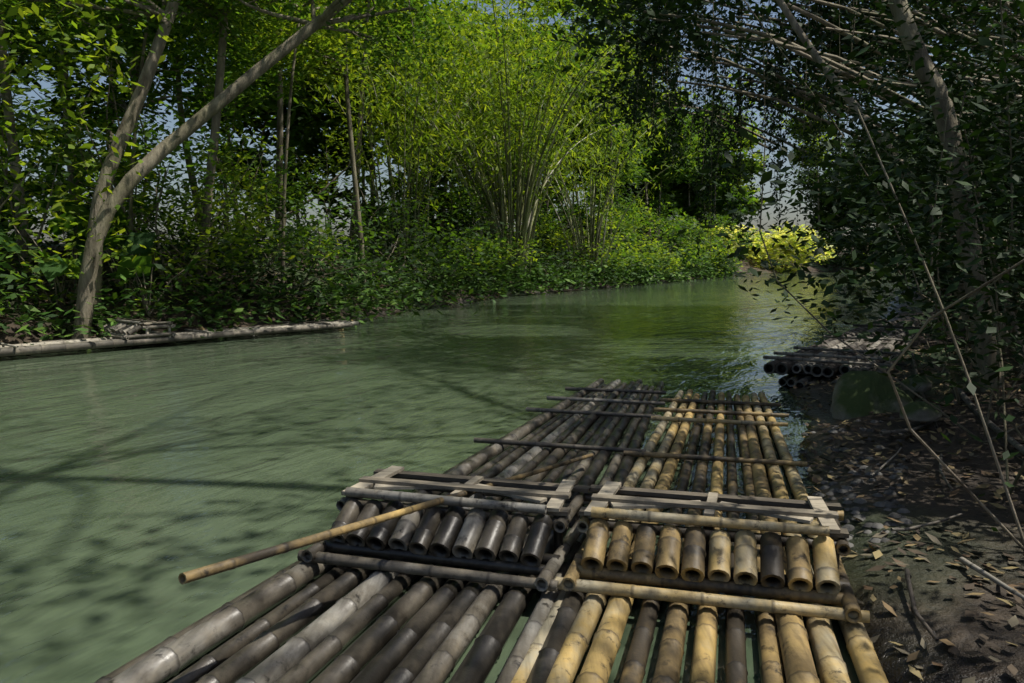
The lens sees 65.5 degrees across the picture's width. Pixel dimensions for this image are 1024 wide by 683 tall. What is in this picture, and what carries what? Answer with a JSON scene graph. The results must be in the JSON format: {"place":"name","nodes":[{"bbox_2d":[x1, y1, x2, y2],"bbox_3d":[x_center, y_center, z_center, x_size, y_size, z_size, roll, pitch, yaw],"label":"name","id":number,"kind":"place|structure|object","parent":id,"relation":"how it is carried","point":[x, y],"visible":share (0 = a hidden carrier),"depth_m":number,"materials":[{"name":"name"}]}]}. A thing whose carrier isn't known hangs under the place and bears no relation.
{"place":"outdoors","nodes":[
{"label":"outdoors","id":0,"kind":"place"},
{"bbox_2d":[0,271,929,682],"bbox_3d":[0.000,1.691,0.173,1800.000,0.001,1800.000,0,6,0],"label":"water","id":1,"kind":"structure","parent":0,"point":[136,481],"depth_m":8.13,"materials":[{"name":"green liquid"}]},
{"bbox_2d":[0,318,358,356],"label":"raft","id":2,"kind":"object","parent":1,"relation":"on","point":[124,335],"visible":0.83,"depth_m":15.51,"materials":[{"name":"grey wood"}]},
{"bbox_2d":[94,378,665,682],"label":"raft","id":3,"kind":"object","parent":1,"relation":"on","point":[481,555],"visible":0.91,"depth_m":3.93,"materials":[{"name":"grey wood"}]},
{"bbox_2d":[511,389,888,682],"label":"raft","id":4,"kind":"object","parent":1,"relation":"on","point":[711,560],"visible":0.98,"depth_m":3.76,"materials":[{"name":"brown wood"}]},
{"bbox_2d":[775,364,911,387],"bbox_3d":[6.598,0.150,14.206,1.595,0.209,9.909,4,7,32],"label":"raft","id":5,"kind":"object","parent":1,"relation":"on","point":[791,379],"visible":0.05,"depth_m":10.60,"materials":[{"name":"brown wood"}]},
{"bbox_2d":[763,319,921,376],"bbox_3d":[6.537,-0.053,14.461,1.671,0.215,9.957,4,7,31],"label":"raft","id":6,"kind":"object","parent":5,"relation":"on","point":[814,360],"visible":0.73,"depth_m":11.39,"materials":[{"name":"grey wood"}]},
{"bbox_2d":[117,317,848,537],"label":"seat planks","id":7,"kind":"object","parent":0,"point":[604,497],"visible":0.78,"depth_m":4.39,"materials":[{"name":"beige wood"}]},
{"bbox_2d":[178,453,593,584],"bbox_3d":[-0.256,0.853,4.499,0.045,0.456,3.885,3,7,27],"label":"bamboo pole","id":8,"kind":"object","parent":7,"relation":"on","point":[218,567],"visible":0.88,"depth_m":3.38,"materials":[{"name":"brown wood"}]},
{"bbox_2d":[7,0,1012,246],"label":"sky","id":9,"kind":"structure","parent":0,"point":[44,84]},
{"bbox_2d":[0,241,1023,682],"bbox_3d":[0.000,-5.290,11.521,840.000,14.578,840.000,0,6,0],"label":"terrain","id":10,"kind":"structure","parent":0,"point":[944,603],"depth_m":5.29,"materials":[{"name":"brown soil"}]},
{"bbox_2d":[326,23,510,267],"bbox_3d":[-3.824,-8.715,34.519,6.234,10.968,7.229,4,7,33],"label":"bamboo clump","id":11,"kind":"object","parent":10,"relation":"on","point":[409,187],"visible":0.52,"depth_m":34.19,"materials":[{"name":"green plant"}]},
{"bbox_2d":[304,0,635,279],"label":"bamboo clump","id":12,"kind":"object","parent":10,"relation":"on","point":[524,210],"visible":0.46,"depth_m":39.64,"materials":[{"name":"green plant"}]},
{"bbox_2d":[0,0,1023,531],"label":"leaves","id":13,"kind":"object","parent":10,"relation":"on","point":[442,22],"depth_m":20.65,"materials":[{"name":"green plant"}]},
{"bbox_2d":[0,259,1023,682],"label":"litter","id":14,"kind":"object","parent":10,"relation":"on","point":[1012,621],"visible":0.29,"depth_m":5.69,"materials":[{"name":"brown plant"}]},
{"bbox_2d":[0,0,1023,550],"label":"bark","id":15,"kind":"object","parent":10,"relation":"on","point":[88,288],"visible":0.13,"depth_m":16.52,"materials":[{"name":"brown wood"}]},
{"bbox_2d":[455,49,703,273],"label":"bamboo clump","id":16,"kind":"object","parent":10,"relation":"on","point":[598,232],"visible":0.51,"depth_m":48.74,"materials":[{"name":"green plant"}]},
{"bbox_2d":[798,417,912,547],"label":"pebbles","id":17,"kind":"object","parent":10,"relation":"on","point":[888,504],"visible":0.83,"depth_m":5.35,"materials":[{"name":"grey stone"}]},
{"bbox_2d":[830,371,913,419],"bbox_3d":[3.760,0.669,8.417,0.856,0.703,1.022,-1,6,-6],"label":"rock","id":18,"kind":"object","parent":10,"relation":"on","point":[857,394],"visible":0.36,"depth_m":8.17,"materials":[{"name":"grey stone"}]},
{"bbox_2d":[900,374,931,391],"bbox_3d":[4.372,0.438,8.582,0.259,0.183,0.329,-3,6,-26],"label":"rock","id":19,"kind":"object","parent":10,"relation":"on","point":[923,387],"visible":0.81,"depth_m":8.47,"materials":[{"name":"grey stone"}]},
{"bbox_2d":[900,401,941,421],"bbox_3d":[3.693,0.617,7.192,0.346,0.148,0.411,5,8,39],"label":"rock","id":20,"kind":"object","parent":10,"relation":"on","point":[921,411],"visible":0.9,"depth_m":7.06,"materials":[{"name":"grey stone"}]},
{"bbox_2d":[870,353,1023,641],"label":"sticks","id":21,"kind":"object","parent":10,"relation":"on","point":[994,428],"visible":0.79,"depth_m":4.69,"materials":[{"name":"brown wood"}]}
]}

